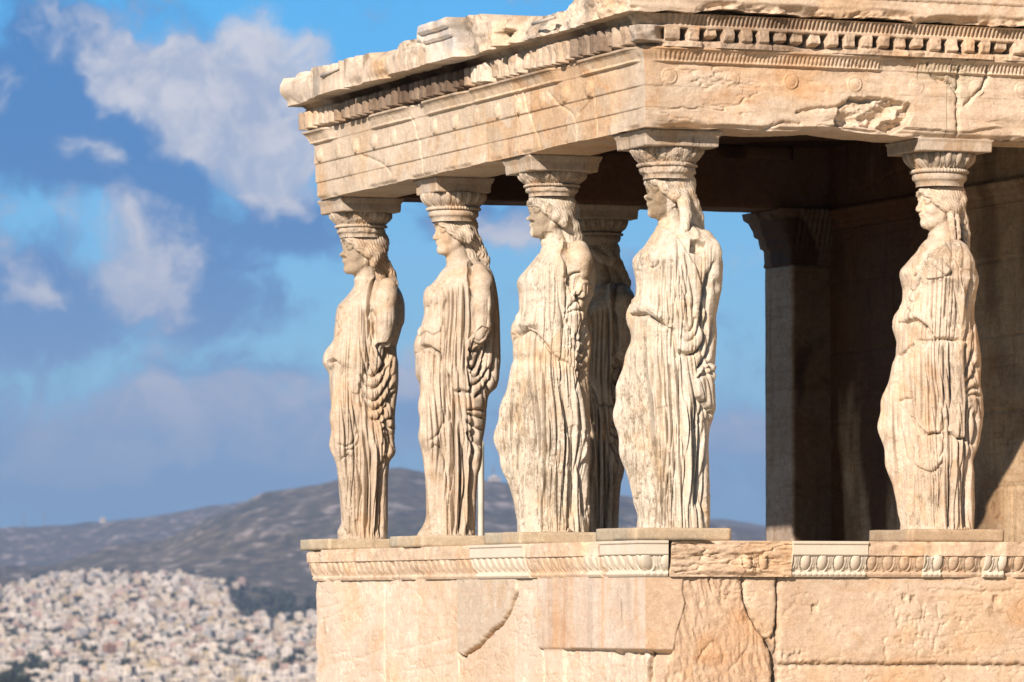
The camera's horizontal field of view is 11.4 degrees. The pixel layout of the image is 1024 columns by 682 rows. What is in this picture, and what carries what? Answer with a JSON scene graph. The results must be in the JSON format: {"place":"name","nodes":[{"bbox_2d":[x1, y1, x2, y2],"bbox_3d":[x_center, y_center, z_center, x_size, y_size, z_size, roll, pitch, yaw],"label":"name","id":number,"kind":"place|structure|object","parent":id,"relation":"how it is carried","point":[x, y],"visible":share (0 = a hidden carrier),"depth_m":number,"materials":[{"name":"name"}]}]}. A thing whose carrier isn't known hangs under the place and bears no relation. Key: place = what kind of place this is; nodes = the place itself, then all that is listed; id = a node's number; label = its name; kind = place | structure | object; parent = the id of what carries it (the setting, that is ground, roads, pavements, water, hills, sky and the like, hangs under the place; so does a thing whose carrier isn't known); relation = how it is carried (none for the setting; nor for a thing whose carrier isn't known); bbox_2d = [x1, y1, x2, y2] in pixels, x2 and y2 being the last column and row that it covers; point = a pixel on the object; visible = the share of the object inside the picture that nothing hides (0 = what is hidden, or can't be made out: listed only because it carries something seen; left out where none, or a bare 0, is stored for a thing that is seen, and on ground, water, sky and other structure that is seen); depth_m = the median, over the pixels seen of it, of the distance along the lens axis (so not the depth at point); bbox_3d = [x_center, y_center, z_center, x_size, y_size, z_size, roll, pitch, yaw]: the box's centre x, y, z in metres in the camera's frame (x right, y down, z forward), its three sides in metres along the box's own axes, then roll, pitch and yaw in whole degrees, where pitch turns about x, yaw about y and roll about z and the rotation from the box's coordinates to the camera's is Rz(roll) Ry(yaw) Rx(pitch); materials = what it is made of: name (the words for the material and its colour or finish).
{"place":"outdoors","nodes":[
{"label":"outdoors","id":0,"kind":"place"},
{"bbox_2d":[0,467,765,616],"bbox_3d":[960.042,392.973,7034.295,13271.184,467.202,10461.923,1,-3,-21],"label":"hills","id":1,"kind":"structure","parent":0,"point":[254,541],"depth_m":6197.75,"materials":[{"name":"stone"}]},
{"bbox_2d":[0,669,17,681],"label":"tree","id":2,"kind":"object","parent":1,"relation":"on","point":[6,676],"visible":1,"depth_m":2293.28,"materials":[{"name":"green plant"}]},
{"bbox_2d":[14,672,33,681],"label":"tree","id":3,"kind":"object","parent":1,"relation":"on","point":[23,677],"visible":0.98,"depth_m":2313.48,"materials":[{"name":"green plant"}]},
{"bbox_2d":[30,669,45,672],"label":"apartment house","id":4,"kind":"structure","parent":1,"relation":"on","point":[37,670],"depth_m":2725.59,"materials":[{"name":"white concrete"}]},
{"bbox_2d":[40,671,51,676],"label":"apartment house","id":5,"kind":"structure","parent":1,"relation":"on","point":[46,673],"depth_m":2680.39,"materials":[{"name":"white concrete"}]},
{"bbox_2d":[52,672,61,680],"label":"apartment house","id":6,"kind":"structure","parent":1,"relation":"on","point":[54,676],"depth_m":2634.17,"materials":[{"name":"white concrete"}]},
{"bbox_2d":[62,672,80,681],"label":"apartment house","id":7,"kind":"structure","parent":1,"relation":"on","point":[71,677],"depth_m":2521.84,"materials":[{"name":"white concrete"}]},
{"bbox_2d":[69,664,81,671],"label":"apartment house","id":8,"kind":"structure","parent":1,"relation":"on","point":[73,666],"depth_m":2709.66,"materials":[{"name":"white concrete"}]},
{"bbox_2d":[71,669,87,674],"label":"apartment house","id":9,"kind":"structure","parent":1,"relation":"on","point":[84,672],"depth_m":2683.82,"materials":[{"name":"white concrete"}]},
{"bbox_2d":[96,674,111,681],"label":"apartment house","id":10,"kind":"structure","parent":1,"relation":"on","point":[97,678],"depth_m":2602.78,"materials":[{"name":"beige concrete"}]},
{"bbox_2d":[99,676,109,681],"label":"apartment house","id":11,"kind":"structure","parent":1,"relation":"on","point":[103,678],"depth_m":2527.51,"materials":[{"name":"beige concrete"}]},
{"bbox_2d":[103,679,120,681],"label":"apartment house","id":12,"kind":"structure","parent":1,"relation":"on","point":[111,680],"depth_m":2501.83,"materials":[{"name":"beige concrete"}]},
{"bbox_2d":[110,675,122,681],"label":"apartment house","id":13,"kind":"structure","parent":1,"relation":"on","point":[116,677],"depth_m":2527.80,"materials":[{"name":"white concrete"}]},
{"bbox_2d":[112,666,124,674],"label":"apartment house","id":14,"kind":"structure","parent":1,"relation":"on","point":[117,670],"depth_m":2670.49,"materials":[{"name":"white concrete"}]},
{"bbox_2d":[119,672,133,681],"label":"apartment house","id":15,"kind":"structure","parent":1,"relation":"on","point":[124,675],"depth_m":2548.17,"materials":[{"name":"white concrete"}]},
{"bbox_2d":[121,664,135,673],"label":"apartment house","id":16,"kind":"structure","parent":1,"relation":"on","point":[130,668],"depth_m":2750.26,"materials":[{"name":"white concrete"}]},
{"bbox_2d":[124,676,144,681],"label":"apartment house","id":17,"kind":"structure","parent":1,"relation":"on","point":[134,679],"depth_m":2512.52,"materials":[{"name":"white concrete"}]},
{"bbox_2d":[147,666,162,670],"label":"apartment house","id":18,"kind":"structure","parent":1,"relation":"on","point":[152,668],"depth_m":2736.91,"materials":[{"name":"white concrete"}]},
{"bbox_2d":[150,674,162,681],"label":"apartment house","id":19,"kind":"structure","parent":1,"relation":"on","point":[155,677],"depth_m":2546.36,"materials":[{"name":"white concrete"}]},
{"bbox_2d":[0,568,317,681],"bbox_3d":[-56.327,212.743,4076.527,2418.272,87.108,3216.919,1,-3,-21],"label":"city houses","id":20,"kind":"structure","parent":1,"relation":"on","point":[131,616],"depth_m":3887.65,"materials":[{"name":"concrete"}]},
{"bbox_2d":[0,566,317,681],"bbox_3d":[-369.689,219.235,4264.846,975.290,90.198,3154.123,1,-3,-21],"label":"city trees","id":21,"kind":"object","parent":1,"relation":"on","point":[280,601],"visible":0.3,"depth_m":4118.85,"materials":[{"name":"green plant"}]},
{"bbox_2d":[156,671,171,681],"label":"apartment house","id":22,"kind":"structure","parent":1,"relation":"on","point":[167,675],"depth_m":2556.18,"materials":[{"name":"white concrete"}]},
{"bbox_2d":[166,678,183,681],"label":"apartment house","id":23,"kind":"structure","parent":1,"relation":"on","point":[175,680],"depth_m":2491.61,"materials":[{"name":"white concrete"}]},
{"bbox_2d":[174,673,182,677],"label":"apartment house","id":24,"kind":"structure","parent":1,"relation":"on","point":[179,675],"depth_m":2624.21,"materials":[{"name":"beige concrete"}]},
{"bbox_2d":[178,668,190,673],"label":"apartment house","id":25,"kind":"structure","parent":1,"relation":"on","point":[183,670],"depth_m":2708.91,"materials":[{"name":"white paint"}]},
{"bbox_2d":[183,673,196,681],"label":"apartment house","id":26,"kind":"structure","parent":1,"relation":"on","point":[187,674],"depth_m":2565.31,"materials":[{"name":"beige concrete"}]},
{"bbox_2d":[185,675,195,681],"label":"apartment house","id":27,"kind":"structure","parent":1,"relation":"on","point":[190,678],"depth_m":2513.65,"materials":[{"name":"white concrete"}]},
{"bbox_2d":[194,670,204,676],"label":"apartment house","id":28,"kind":"structure","parent":1,"relation":"on","point":[196,672],"depth_m":2724.26,"materials":[{"name":"beige concrete"}]},
{"bbox_2d":[198,671,215,676],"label":"apartment house","id":29,"kind":"structure","parent":1,"relation":"on","point":[204,673],"depth_m":2671.92,"materials":[{"name":"beige concrete"}]},
{"bbox_2d":[206,674,218,678],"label":"apartment house","id":30,"kind":"structure","parent":1,"relation":"on","point":[214,676],"depth_m":2606.34,"materials":[{"name":"white concrete"}]},
{"bbox_2d":[211,678,226,681],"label":"apartment house","id":31,"kind":"structure","parent":1,"relation":"on","point":[218,680],"depth_m":2531.52,"materials":[{"name":"white concrete"}]},
{"bbox_2d":[222,668,235,681],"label":"apartment house","id":32,"kind":"structure","parent":1,"relation":"on","point":[228,674],"depth_m":2579.66,"materials":[{"name":"beige concrete"}]},
{"bbox_2d":[235,677,246,681],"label":"apartment house","id":33,"kind":"structure","parent":1,"relation":"on","point":[240,679],"depth_m":2496.70,"materials":[{"name":"beige concrete"}]},
{"bbox_2d":[240,667,256,681],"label":"apartment house","id":34,"kind":"structure","parent":1,"relation":"on","point":[246,672],"depth_m":2516.39,"materials":[{"name":"white concrete"}]},
{"bbox_2d":[248,675,265,681],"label":"apartment house","id":35,"kind":"structure","parent":1,"relation":"on","point":[255,678],"depth_m":2513.46,"materials":[{"name":"beige concrete"}]},
{"bbox_2d":[251,665,263,673],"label":"apartment house","id":36,"kind":"structure","parent":1,"relation":"on","point":[259,668],"depth_m":2714.73,"materials":[{"name":"white concrete"}]},
{"bbox_2d":[279,671,292,680],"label":"apartment house","id":37,"kind":"structure","parent":1,"relation":"on","point":[283,674],"depth_m":2513.89,"materials":[{"name":"white concrete"}]},
{"bbox_2d":[280,676,296,681],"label":"apartment house","id":38,"kind":"structure","parent":1,"relation":"on","point":[289,679],"depth_m":2489.86,"materials":[{"name":"white concrete"}]},
{"bbox_2d":[288,664,305,675],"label":"apartment house","id":39,"kind":"structure","parent":1,"relation":"on","point":[295,669],"depth_m":2634.59,"materials":[{"name":"white concrete"}]},
{"bbox_2d":[297,673,307,676],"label":"apartment house","id":40,"kind":"structure","parent":1,"relation":"on","point":[304,674],"depth_m":2618.43,"materials":[{"name":"white concrete"}]},
{"bbox_2d":[298,677,307,681],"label":"apartment house","id":41,"kind":"structure","parent":1,"relation":"on","point":[304,679],"depth_m":2540.95,"materials":[{"name":"white concrete"}]},
{"bbox_2d":[308,671,316,681],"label":"apartment house","id":42,"kind":"structure","parent":1,"relation":"on","point":[311,676],"depth_m":2522.33,"materials":[{"name":"white concrete"}]},
{"bbox_2d":[488,475,500,481],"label":"hilltop building","id":43,"kind":"structure","parent":1,"relation":"on","point":[494,478],"depth_m":7514.03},
{"bbox_2d":[0,502,765,565],"bbox_3d":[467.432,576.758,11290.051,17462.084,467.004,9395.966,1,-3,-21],"label":"ridge","id":44,"kind":"structure","parent":0,"point":[49,545],"depth_m":10254.35,"materials":[{"name":"stone"}]},
{"bbox_2d":[99,517,105,522],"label":"hilltop building","id":45,"kind":"structure","parent":44,"relation":"on","point":[102,519],"depth_m":10690.66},
{"bbox_2d":[0,0,765,527],"label":"sky","id":46,"kind":"structure","parent":0,"point":[174,281],"materials":[{"name":"blue"}]},
{"bbox_2d":[742,141,1023,541],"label":"temple wall","id":47,"kind":"structure","parent":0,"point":[833,293],"depth_m":37.40,"materials":[{"name":"stone"}]},
{"bbox_3d":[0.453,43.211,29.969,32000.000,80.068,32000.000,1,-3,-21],"label":"ground","id":48,"kind":"structure","parent":0,"visible":0},
{"bbox_2d":[280,0,1023,681],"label":"marble porch","id":49,"kind":"object","parent":48,"relation":"on","point":[784,96],"visible":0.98,"depth_m":32.03,"materials":[{"name":"stone"}]},
{"bbox_2d":[300,196,404,550],"bbox_3d":[-1.100,0.239,36.883,0.647,2.524,0.710,1,-3,-21],"label":"caryatid statue","id":50,"kind":"object","parent":49,"relation":"on","point":[360,362],"visible":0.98,"depth_m":36.68,"materials":[{"name":"stone"}]},
{"bbox_2d":[390,176,500,547],"bbox_3d":[-0.406,0.150,35.134,0.665,2.522,0.707,1,-3,-21],"label":"caryatid statue","id":51,"kind":"object","parent":49,"relation":"on","point":[457,351],"visible":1,"depth_m":34.92,"materials":[{"name":"stone"}]},
{"bbox_2d":[478,441,483,535],"bbox_3d":[-0.223,1.103,36.705,0.138,0.779,0.138,1,-3,-21],"label":"support post","id":52,"kind":"object","parent":49,"relation":"on","point":[481,503],"visible":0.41,"depth_m":36.69,"materials":[{"name":"metal"}]},
{"bbox_2d":[484,154,602,544],"bbox_3d":[0.235,0.063,33.452,0.649,2.524,0.695,1,-3,-21],"label":"caryatid statue","id":53,"kind":"object","parent":49,"relation":"on","point":[541,438],"visible":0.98,"depth_m":33.25,"materials":[{"name":"stone"}]},
{"bbox_2d":[575,203,640,531],"bbox_3d":[0.617,0.274,37.557,0.664,2.523,0.704,1,-3,-21],"label":"caryatid statue","id":54,"kind":"object","parent":49,"relation":"on","point":[603,227],"visible":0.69,"depth_m":37.33,"materials":[{"name":"stone"}]},
{"bbox_2d":[596,128,730,540],"bbox_3d":[0.957,-0.028,31.691,0.689,2.525,0.665,1,-3,-21],"label":"caryatid statue","id":55,"kind":"object","parent":49,"relation":"on","point":[664,409],"visible":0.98,"depth_m":31.48,"materials":[{"name":"stone"}]},
{"bbox_2d":[869,138,1003,541],"bbox_3d":[2.651,0.005,32.297,0.662,2.519,0.661,1,-3,-21],"label":"caryatid statue","id":56,"kind":"object","parent":49,"relation":"on","point":[930,424],"visible":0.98,"depth_m":32.08,"materials":[{"name":"stone"}]}
]}

